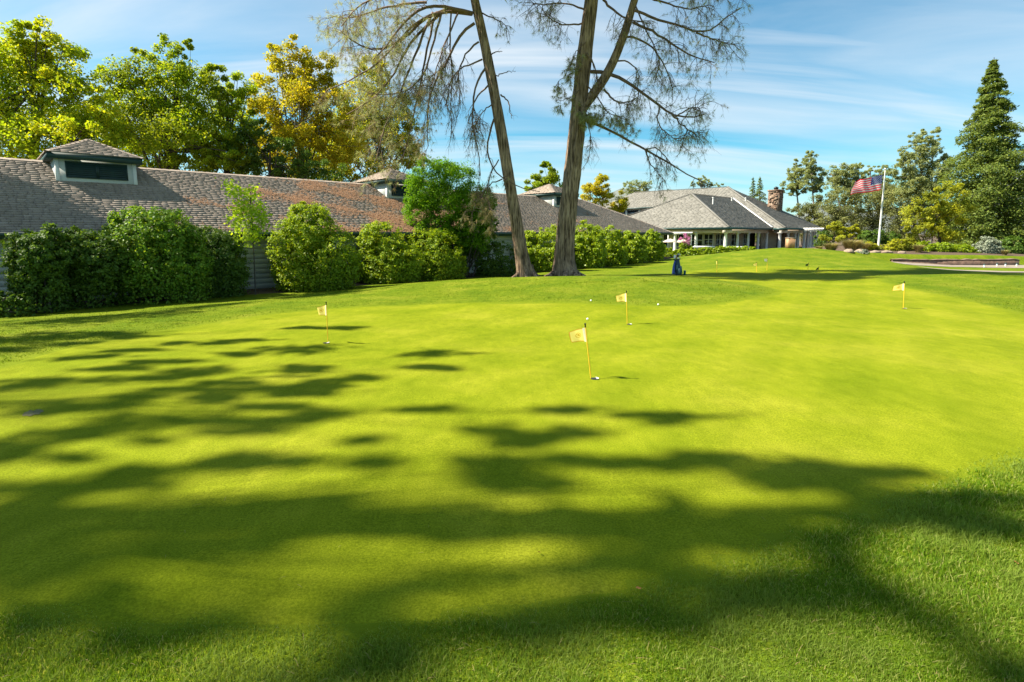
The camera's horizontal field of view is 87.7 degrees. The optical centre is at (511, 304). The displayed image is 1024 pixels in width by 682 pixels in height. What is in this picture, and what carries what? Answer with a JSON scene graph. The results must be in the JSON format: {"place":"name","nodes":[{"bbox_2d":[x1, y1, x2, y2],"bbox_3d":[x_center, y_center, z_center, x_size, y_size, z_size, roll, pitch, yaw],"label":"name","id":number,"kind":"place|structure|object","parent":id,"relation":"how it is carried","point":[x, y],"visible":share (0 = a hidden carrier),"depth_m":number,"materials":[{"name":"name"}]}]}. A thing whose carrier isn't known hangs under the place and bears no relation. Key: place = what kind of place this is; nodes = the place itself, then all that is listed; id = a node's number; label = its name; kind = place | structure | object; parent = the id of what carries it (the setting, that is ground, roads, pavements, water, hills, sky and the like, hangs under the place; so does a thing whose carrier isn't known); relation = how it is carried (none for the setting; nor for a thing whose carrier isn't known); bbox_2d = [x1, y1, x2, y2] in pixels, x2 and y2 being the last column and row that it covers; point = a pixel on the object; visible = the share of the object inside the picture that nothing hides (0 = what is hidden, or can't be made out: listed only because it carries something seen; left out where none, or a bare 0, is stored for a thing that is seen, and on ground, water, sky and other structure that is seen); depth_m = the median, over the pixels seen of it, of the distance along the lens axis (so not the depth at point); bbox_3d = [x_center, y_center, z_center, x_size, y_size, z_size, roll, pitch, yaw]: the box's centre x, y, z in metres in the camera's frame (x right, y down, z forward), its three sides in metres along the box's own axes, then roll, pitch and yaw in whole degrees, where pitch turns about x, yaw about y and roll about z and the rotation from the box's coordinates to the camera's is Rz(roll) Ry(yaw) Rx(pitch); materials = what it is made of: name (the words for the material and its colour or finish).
{"place":"outdoors","nodes":[
{"label":"outdoors","id":0,"kind":"place"},
{"bbox_2d":[0,234,1023,681],"bbox_3d":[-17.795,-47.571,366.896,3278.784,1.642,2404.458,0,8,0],"label":"lawn","id":1,"kind":"structure","parent":0,"point":[882,268],"depth_m":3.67,"materials":[{"name":"green plant"}]},
{"bbox_2d":[0,290,41,317],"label":"ivy","id":2,"kind":"object","parent":1,"relation":"on","point":[17,301],"visible":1,"depth_m":15.31,"materials":[{"name":"green plant"}]},
{"bbox_2d":[0,222,78,313],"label":"laurel bush","id":3,"kind":"object","parent":1,"relation":"on","point":[35,273],"visible":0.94,"depth_m":15.84,"materials":[{"name":"green plant"}]},
{"bbox_2d":[0,15,135,159],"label":"maple tree","id":4,"kind":"object","parent":1,"relation":"on","point":[34,71],"visible":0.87,"depth_m":27.22,"materials":[{"name":"green plant"}]},
{"bbox_2d":[49,225,132,308],"bbox_3d":[-13.770,-1.207,17.147,2.756,2.726,1.877,0,8,0],"label":"laurel bush","id":5,"kind":"object","parent":1,"relation":"on","point":[92,276],"visible":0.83,"depth_m":16.87,"materials":[{"name":"green plant"}]},
{"bbox_2d":[98,205,215,304],"bbox_3d":[-12.438,-1.742,18.415,4.041,3.427,2.890,0,8,0],"label":"laurel bush","id":6,"kind":"object","parent":1,"relation":"on","point":[174,247],"visible":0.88,"depth_m":17.90,"materials":[{"name":"green plant"}]},
{"bbox_2d":[87,33,251,174],"bbox_3d":[-20.185,-8.781,31.632,8.748,13.920,6.406,-3,8,-23],"label":"maple tree","id":7,"kind":"object","parent":1,"relation":"on","point":[171,119],"visible":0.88,"depth_m":31.18,"materials":[{"name":"green plant"}]},
{"bbox_2d":[98,81,271,174],"bbox_3d":[-25.494,-10.209,40.989,16.047,14.307,5.206,0,8,0],"label":"maple tree","id":8,"kind":"object","parent":1,"relation":"on","point":[247,116],"visible":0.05,"depth_m":40.31,"materials":[{"name":"green plant"}]},
{"bbox_2d":[189,225,252,297],"bbox_3d":[-11.149,-1.628,20.154,2.550,2.765,2.188,0,8,0],"label":"laurel bush","id":9,"kind":"object","parent":1,"relation":"on","point":[231,274],"visible":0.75,"depth_m":19.77,"materials":[{"name":"green plant"}]},
{"bbox_2d":[198,62,262,173],"bbox_3d":[-17.760,-8.634,34.069,3.954,13.013,2.917,0,8,0],"label":"maple tree","id":10,"kind":"object","parent":1,"relation":"on","point":[239,94],"visible":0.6,"depth_m":33.23,"materials":[{"name":"green plant"}]},
{"bbox_2d":[214,177,272,294],"bbox_3d":[-10.179,-2.594,20.574,2.173,4.542,1.890,0,8,0],"label":"lime sapling","id":11,"kind":"object","parent":1,"relation":"on","point":[248,209],"visible":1,"depth_m":20.30,"materials":[{"name":"green plant"}]},
{"bbox_2d":[201,118,349,181],"bbox_3d":[-14.846,-6.884,33.876,9.264,9.643,2.848,0,8,0],"label":"oak tree","id":12,"kind":"object","parent":1,"relation":"on","point":[253,167],"visible":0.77,"depth_m":33.35,"materials":[{"name":"green plant"}]},
{"bbox_2d":[244,33,375,178],"bbox_3d":[-13.824,-10.309,36.643,9.034,15.681,6.198,0,8,0],"label":"sycamore tree","id":13,"kind":"object","parent":1,"relation":"on","point":[296,89],"visible":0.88,"depth_m":35.77,"materials":[{"name":"yellow plant"}]},
{"bbox_2d":[262,201,365,292],"bbox_3d":[-8.240,-2.431,22.287,4.149,3.793,2.888,0,8,0],"label":"laurel bush","id":14,"kind":"object","parent":1,"relation":"on","point":[299,269],"visible":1,"depth_m":21.68,"materials":[{"name":"green plant"}]},
{"bbox_2d":[0,139,673,303],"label":"long building","id":15,"kind":"structure","parent":1,"relation":"on","point":[89,184],"depth_m":22.64,"materials":[{"name":"paint"}]},
{"bbox_2d":[138,177,597,231],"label":"fallen needles","id":16,"kind":"object","parent":15,"relation":"on","point":[385,218],"visible":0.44,"depth_m":27.99,"materials":[{"name":"brown plant"}]},
{"bbox_2d":[265,98,413,181],"bbox_3d":[-14.806,-10.434,45.005,13.290,13.630,5.726,0,8,0],"label":"maple tree","id":17,"kind":"object","parent":1,"relation":"on","point":[348,180],"visible":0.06,"depth_m":44.48,"materials":[{"name":"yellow plant"}]},
{"bbox_2d":[319,54,422,181],"bbox_3d":[-11.136,-11.313,41.754,8.609,16.299,5.015,0,8,0],"label":"sycamore tree","id":18,"kind":"object","parent":1,"relation":"on","point":[411,164],"visible":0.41,"depth_m":41.15,"materials":[{"name":"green plant"}]},
{"bbox_2d":[353,220,425,283],"bbox_3d":[-5.949,-2.513,25.363,3.664,3.107,2.640,0,8,0],"label":"laurel bush","id":19,"kind":"object","parent":1,"relation":"on","point":[388,264],"visible":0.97,"depth_m":24.77,"materials":[{"name":"green plant"}]},
{"bbox_2d":[306,0,541,276],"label":"gray pine","id":20,"kind":"object","parent":1,"relation":"on","point":[524,267],"visible":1,"depth_m":24.99,"materials":[{"name":"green plant"}]},
{"bbox_2d":[403,228,468,279],"bbox_3d":[-4.000,-2.639,27.674,3.488,2.752,2.653,0,8,0],"label":"laurel bush","id":21,"kind":"object","parent":1,"relation":"on","point":[438,265],"visible":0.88,"depth_m":27.07,"materials":[{"name":"green plant"}]},
{"bbox_2d":[401,156,497,276],"bbox_3d":[-3.333,-4.662,28.532,5.246,6.574,3.239,0,8,0],"label":"feathery shrub","id":22,"kind":"object","parent":1,"relation":"on","point":[431,197],"visible":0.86,"depth_m":28.00,"materials":[{"name":"green plant"}]},
{"bbox_2d":[450,217,515,276],"bbox_3d":[-1.691,-3.404,29.634,4.299,3.743,2.319,0,8,0],"label":"laurel bush","id":23,"kind":"object","parent":1,"relation":"on","point":[497,267],"visible":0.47,"depth_m":29.24,"materials":[{"name":"green plant"}]},
{"bbox_2d":[0,266,1023,624],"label":"putting green","id":24,"kind":"object","parent":1,"relation":"on","point":[486,454],"visible":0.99,"depth_m":4.74,"materials":[{"name":"green plant"}]},
{"bbox_2d":[22,409,42,415],"bbox_3d":[-4.965,1.118,5.535,0.166,0.004,0.268,-5,9,-32],"label":"soil patch","id":25,"kind":"object","parent":24,"relation":"on","point":[31,412],"visible":1,"depth_m":5.53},
{"bbox_2d":[525,224,556,271],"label":"privet hedge","id":26,"kind":"object","parent":1,"relation":"on","point":[541,257],"visible":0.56,"depth_m":32.86,"materials":[{"name":"green plant"}]},
{"bbox_2d":[523,160,562,190],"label":"maple tree","id":27,"kind":"object","parent":1,"relation":"on","point":[552,177],"visible":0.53,"depth_m":60.27,"materials":[{"name":"green plant"}]},
{"bbox_2d":[575,219,607,268],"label":"privet hedge","id":28,"kind":"object","parent":1,"relation":"on","point":[593,255],"visible":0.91,"depth_m":35.78,"materials":[{"name":"green plant"}]},
{"bbox_2d":[580,173,629,215],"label":"maple tree","id":29,"kind":"object","parent":1,"relation":"on","point":[597,189],"visible":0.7,"depth_m":58.66,"materials":[{"name":"yellow plant"}]},
{"bbox_2d":[599,224,628,265],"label":"privet hedge","id":30,"kind":"object","parent":1,"relation":"on","point":[617,255],"visible":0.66,"depth_m":37.92,"materials":[{"name":"green plant"}]},
{"bbox_2d":[509,0,753,275],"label":"gray pine","id":31,"kind":"object","parent":1,"relation":"on","point":[582,99],"visible":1,"depth_m":25.17,"materials":[{"name":"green plant"}]},
{"bbox_2d":[620,230,650,263],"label":"privet hedge","id":32,"kind":"object","parent":1,"relation":"on","point":[638,251],"visible":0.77,"depth_m":39.97,"materials":[{"name":"green plant"}]},
{"bbox_2d":[620,179,652,195],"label":"gray pine","id":33,"kind":"object","parent":1,"relation":"on","point":[630,188],"visible":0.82,"depth_m":115.45,"materials":[{"name":"green plant"}]},
{"bbox_2d":[642,229,666,261],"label":"privet hedge","id":34,"kind":"object","parent":1,"relation":"on","point":[657,250],"visible":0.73,"depth_m":41.99,"materials":[{"name":"green plant"}]},
{"bbox_2d":[663,239,677,242],"bbox_3d":[17.101,-6.323,57.673,1.478,1.616,1.478,-3,8,-22],"label":"parasol","id":35,"kind":"object","parent":1,"relation":"on","point":[670,240],"visible":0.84,"depth_m":57.16,"materials":[{"name":"white fabric"}]},
{"bbox_2d":[672,254,682,274],"bbox_3d":[8.241,-1.981,26.464,0.558,1.079,0.480,2,8,16],"label":"golf bag","id":36,"kind":"object","parent":1,"relation":"on","point":[677,269],"visible":0.99,"depth_m":26.40,"materials":[{"name":"blue fabric"}]},
{"bbox_2d":[667,232,692,251],"bbox_3d":[19.106,-7.183,61.438,4.865,2.373,1.938,-4,9,-30],"label":"trellis","id":37,"kind":"object","parent":1,"relation":"on","point":[681,233],"visible":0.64,"depth_m":60.55,"materials":[{"name":"white wood"}]},
{"bbox_2d":[678,233,691,249],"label":"crape myrtle","id":38,"kind":"object","parent":1,"relation":"on","point":[684,245],"visible":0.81,"depth_m":50.60,"materials":[{"name":"pink plant"}]},
{"bbox_2d":[690,175,723,188],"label":"gray pine","id":39,"kind":"object","parent":1,"relation":"on","point":[701,184],"visible":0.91,"depth_m":115.18,"materials":[{"name":"green plant"}]},
{"bbox_2d":[664,245,755,256],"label":"clipped hedge","id":40,"kind":"object","parent":1,"relation":"on","point":[691,251],"visible":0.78,"depth_m":49.57,"materials":[{"name":"green plant"}]},
{"bbox_2d":[604,186,824,250],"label":"clubhouse","id":41,"kind":"structure","parent":1,"relation":"on","point":[725,216],"depth_m":70.05},
{"bbox_2d":[662,235,667,246],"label":"window","id":42,"kind":"structure","parent":41,"relation":"in","point":[665,237],"depth_m":68.50,"materials":[{"name":"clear glass"}]},
{"bbox_2d":[672,234,683,246],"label":"window","id":43,"kind":"structure","parent":41,"relation":"in","point":[678,235],"depth_m":67.16,"materials":[{"name":"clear glass"}]},
{"bbox_2d":[692,233,702,245],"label":"window","id":44,"kind":"structure","parent":41,"relation":"in","point":[700,235],"depth_m":65.29,"materials":[{"name":"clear glass"}]},
{"bbox_2d":[703,233,713,250],"bbox_3d":[23.753,-7.535,64.499,0.057,2.150,1.200,-8,11,-44],"label":"door","id":45,"kind":"structure","parent":41,"relation":"in","point":[708,237],"depth_m":64.44,"materials":[{"name":"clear glass"}]},
{"bbox_2d":[716,233,719,247],"bbox_3d":[24.894,-7.568,64.745,0.057,2.150,1.300,8,11,44],"label":"door","id":46,"kind":"structure","parent":41,"relation":"in","point":[717,234],"depth_m":64.89,"materials":[{"name":"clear glass"}]},
{"bbox_2d":[720,233,723,245],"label":"door","id":47,"kind":"structure","parent":41,"relation":"in","point":[721,234],"depth_m":65.65,"materials":[{"name":"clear glass"}]},
{"bbox_2d":[731,234,735,245],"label":"window","id":48,"kind":"structure","parent":41,"relation":"in","point":[733,236],"depth_m":68.06,"materials":[{"name":"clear glass"}]},
{"bbox_2d":[743,233,746,245],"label":"door","id":49,"kind":"structure","parent":41,"relation":"in","point":[744,234],"depth_m":70.56,"materials":[{"name":"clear glass"}]},
{"bbox_2d":[750,233,754,246],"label":"doorway","id":50,"kind":"structure","parent":41,"relation":"in","point":[752,239],"depth_m":72.38,"materials":[{"name":"black"}]},
{"bbox_2d":[748,178,756,235],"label":"fir tree","id":51,"kind":"object","parent":1,"relation":"on","point":[752,190],"visible":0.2,"depth_m":102.81,"materials":[{"name":"green plant"}]},
{"bbox_2d":[754,177,766,243],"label":"fir tree","id":52,"kind":"object","parent":1,"relation":"on","point":[758,191],"visible":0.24,"depth_m":101.77,"materials":[{"name":"green plant"}]},
{"bbox_2d":[779,158,807,244],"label":"gray pine","id":53,"kind":"object","parent":1,"relation":"on","point":[795,177],"visible":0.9,"depth_m":93.75,"materials":[{"name":"green plant"}]},
{"bbox_2d":[799,228,823,247],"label":"pergola","id":54,"kind":"object","parent":1,"relation":"on","point":[808,239],"visible":0.53,"depth_m":72.44,"materials":[{"name":"white wood"}]},
{"bbox_2d":[796,150,827,221],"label":"gray pine","id":55,"kind":"object","parent":1,"relation":"on","point":[809,171],"visible":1,"depth_m":91.35,"materials":[{"name":"green plant"}]},
{"bbox_2d":[786,193,837,241],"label":"oak tree","id":56,"kind":"object","parent":1,"relation":"on","point":[804,209],"visible":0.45,"depth_m":90.17,"materials":[{"name":"green plant"}]},
{"bbox_2d":[813,230,835,246],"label":"shrub","id":57,"kind":"object","parent":1,"relation":"on","point":[818,242],"visible":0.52,"depth_m":69.14,"materials":[{"name":"green plant"}]},
{"bbox_2d":[818,220,863,243],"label":"shrub","id":58,"kind":"object","parent":1,"relation":"on","point":[838,228],"visible":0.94,"depth_m":65.09,"materials":[{"name":"yellow plant"}]},
{"bbox_2d":[812,187,874,244],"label":"oak tree","id":59,"kind":"object","parent":1,"relation":"on","point":[842,216],"visible":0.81,"depth_m":85.96,"materials":[{"name":"green plant"}]},
{"bbox_2d":[823,162,868,244],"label":"gray pine","id":60,"kind":"object","parent":1,"relation":"on","point":[836,179],"visible":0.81,"depth_m":95.13,"materials":[{"name":"green plant"}]},
{"bbox_2d":[844,249,853,252],"bbox_3d":[28.571,-4.533,45.182,0.901,0.410,0.661,0,8,0],"label":"boulder","id":61,"kind":"object","parent":1,"relation":"on","point":[849,250],"visible":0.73,"depth_m":44.98,"materials":[{"name":"stone"}]},
{"bbox_2d":[855,249,868,253],"bbox_3d":[29.751,-4.513,45.322,1.181,0.517,0.968,0,8,0],"label":"boulder","id":62,"kind":"object","parent":1,"relation":"on","point":[863,251],"visible":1,"depth_m":45.08,"materials":[{"name":"grey stone"}]},
{"bbox_2d":[860,243,872,249],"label":"ornamental grass","id":63,"kind":"object","parent":1,"relation":"on","point":[864,246],"depth_m":49.41,"materials":[{"name":"plant"}]},
{"bbox_2d":[865,241,884,249],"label":"shrub","id":64,"kind":"object","parent":1,"relation":"on","point":[875,246],"visible":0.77,"depth_m":49.41,"materials":[{"name":"yellow plant"}]},
{"bbox_2d":[857,229,901,243],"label":"shrub","id":65,"kind":"object","parent":1,"relation":"on","point":[884,238],"visible":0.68,"depth_m":59.01,"materials":[{"name":"green plant"}]},
{"bbox_2d":[848,182,911,239],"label":"oak tree","id":66,"kind":"object","parent":1,"relation":"on","point":[873,220],"visible":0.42,"depth_m":88.02,"materials":[{"name":"green plant"}]},
{"bbox_2d":[864,164,898,216],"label":"gray pine","id":67,"kind":"object","parent":1,"relation":"on","point":[880,172],"visible":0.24,"depth_m":97.41,"materials":[{"name":"green plant"}]},
{"bbox_2d":[877,168,886,247],"bbox_3d":[34.155,-8.769,49.269,0.400,7.518,0.400,0,8,0],"label":"flagpole","id":68,"kind":"object","parent":1,"relation":"on","point":[880,223],"visible":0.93,"depth_m":49.24,"materials":[{"name":"metal"}]},
{"bbox_2d":[851,175,881,193],"bbox_3d":[32.481,-10.962,48.623,2.889,1.835,0.634,0,8,-3],"label":"flag","id":69,"kind":"object","parent":68,"relation":"attached to","point":[871,184],"visible":1,"depth_m":48.78,"materials":[{"name":"multicoloured fabric"}]},
{"bbox_2d":[884,238,916,250],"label":"shrub","id":70,"kind":"object","parent":1,"relation":"on","point":[900,245],"visible":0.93,"depth_m":48.41,"materials":[{"name":"yellow plant"}]},
{"bbox_2d":[880,182,941,243],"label":"oak tree","id":71,"kind":"object","parent":1,"relation":"on","point":[898,199],"visible":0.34,"depth_m":84.91,"materials":[{"name":"green plant"}]},
{"bbox_2d":[887,127,957,243],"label":"gray pine","id":72,"kind":"object","parent":1,"relation":"on","point":[911,174],"visible":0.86,"depth_m":81.41,"materials":[{"name":"green plant"}]},
{"bbox_2d":[898,180,979,244],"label":"oak tree","id":73,"kind":"object","parent":1,"relation":"on","point":[929,218],"visible":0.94,"depth_m":55.67,"materials":[{"name":"yellow plant"}]},
{"bbox_2d":[915,241,979,252],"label":"shrub","id":74,"kind":"object","parent":1,"relation":"on","point":[939,247],"visible":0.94,"depth_m":47.78,"materials":[{"name":"green plant"}]},
{"bbox_2d":[890,258,1019,264],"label":"retaining wall","id":75,"kind":"structure","parent":1,"relation":"on","point":[1010,261],"depth_m":43.59,"materials":[{"name":"stone"}]},
{"bbox_2d":[925,59,1023,248],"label":"redwood tree","id":76,"kind":"object","parent":1,"relation":"on","point":[995,168],"visible":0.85,"depth_m":58.91,"materials":[{"name":"green plant"}]},
{"bbox_2d":[926,183,1023,244],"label":"oak tree","id":77,"kind":"object","parent":1,"relation":"on","point":[978,224],"depth_m":78.87,"materials":[{"name":"green plant"}]},
{"bbox_2d":[971,236,1004,253],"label":"shrub","id":78,"kind":"object","parent":1,"relation":"on","point":[994,246],"visible":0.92,"depth_m":47.85,"materials":[{"name":"grey plant"}]},
{"bbox_2d":[1000,235,1023,253],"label":"shrub","id":79,"kind":"object","parent":1,"relation":"on","point":[1018,248],"visible":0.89,"depth_m":49.31,"materials":[{"name":"green plant"}]},
{"bbox_2d":[0,274,1023,366],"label":"grass","id":80,"kind":"structure","parent":0,"point":[43,337],"depth_m":14.71,"materials":[{"name":"green plant"}]},
{"bbox_2d":[0,0,1023,214],"label":"sky","id":81,"kind":"structure","parent":0,"point":[848,81],"materials":[{"name":"blue"}]},
{"bbox_2d":[785,238,795,247],"bbox_3d":[22.595,-5.005,43.315,0.620,0.882,0.550,0,8,0],"label":"litter bin","id":82,"kind":"object","parent":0,"point":[789,242],"visible":0.97,"depth_m":43.09,"materials":[{"name":"beige wood"}]},
{"bbox_2d":[591,175,1022,233],"bbox_3d":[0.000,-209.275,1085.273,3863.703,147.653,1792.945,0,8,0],"label":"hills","id":83,"kind":"structure","parent":0,"point":[624,195],"depth_m":1145.66,"materials":[{"name":"green plant"}]},
{"bbox_2d":[821,243,840,249],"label":"ornamental grass","id":84,"kind":"object","parent":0,"point":[829,246],"depth_m":46.44,"materials":[{"name":"plant"}]},
{"bbox_2d":[840,239,868,250],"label":"ornamental grass","id":85,"kind":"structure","parent":0,"point":[854,245],"depth_m":47.27,"materials":[{"name":"plant"}]},
{"bbox_2d":[912,244,924,252],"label":"ornamental grass","id":86,"kind":"object","parent":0,"point":[918,248],"depth_m":47.08,"materials":[{"name":"plant"}]},
{"bbox_2d":[890,261,1023,267],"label":"path","id":87,"kind":"structure","parent":0,"point":[999,266],"depth_m":42.53,"materials":[{"name":"concrete"}]},
{"bbox_2d":[900,263,1023,271],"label":"path","id":88,"kind":"structure","parent":0,"point":[980,270],"depth_m":38.34,"materials":[{"name":"concrete"}]},
{"bbox_2d":[999,249,1009,254],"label":"ornamental grass","id":89,"kind":"object","parent":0,"point":[1004,252],"depth_m":46.22,"materials":[{"name":"beige plant"}]},
{"bbox_3d":[1.060,0.942,6.839,0.110,0.011,0.108,0,8,0],"label":"hole cup","id":90,"kind":"object","parent":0,"visible":0},
{"bbox_2d":[569,323,590,377],"bbox_3d":[0.873,0.598,6.845,0.307,0.745,0.058,4,9,25],"label":"practice flag","id":91,"kind":"object","parent":90,"relation":"in","point":[580,334],"visible":0.97,"depth_m":6.83,"materials":[{"name":"yellow fabric"}]},
{"bbox_3d":[2.469,0.405,11.228,0.110,0.008,0.108,0,8,0],"label":"hole cup","id":92,"kind":"object","parent":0,"visible":0},
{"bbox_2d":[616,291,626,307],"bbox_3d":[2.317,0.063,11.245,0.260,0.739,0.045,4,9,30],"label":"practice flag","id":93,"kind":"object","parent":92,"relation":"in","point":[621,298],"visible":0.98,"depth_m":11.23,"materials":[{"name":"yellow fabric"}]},
{"bbox_3d":[-3.181,0.647,9.123,0.110,0.009,0.108,0,8,0],"label":"hole cup","id":94,"kind":"object","parent":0,"visible":0},
{"bbox_2d":[317,302,327,339],"bbox_3d":[-3.253,0.307,9.141,0.258,0.734,0.057,5,9,35],"label":"practice flag","id":95,"kind":"object","parent":94,"relation":"in","point":[322,310],"visible":0.98,"depth_m":9.11,"materials":[{"name":"yellow fabric"}]},
{"bbox_3d":[9.992,0.092,13.582,0.110,0.007,0.108,0,8,0],"label":"hole cup","id":96,"kind":"object","parent":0,"visible":0},
{"bbox_2d":[892,281,904,307],"bbox_3d":[9.857,-0.245,13.613,0.273,0.723,0.060,6,10,40],"label":"practice flag","id":97,"kind":"object","parent":96,"relation":"in","point":[899,287],"visible":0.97,"depth_m":13.57,"materials":[{"name":"yellow fabric"}]}
]}

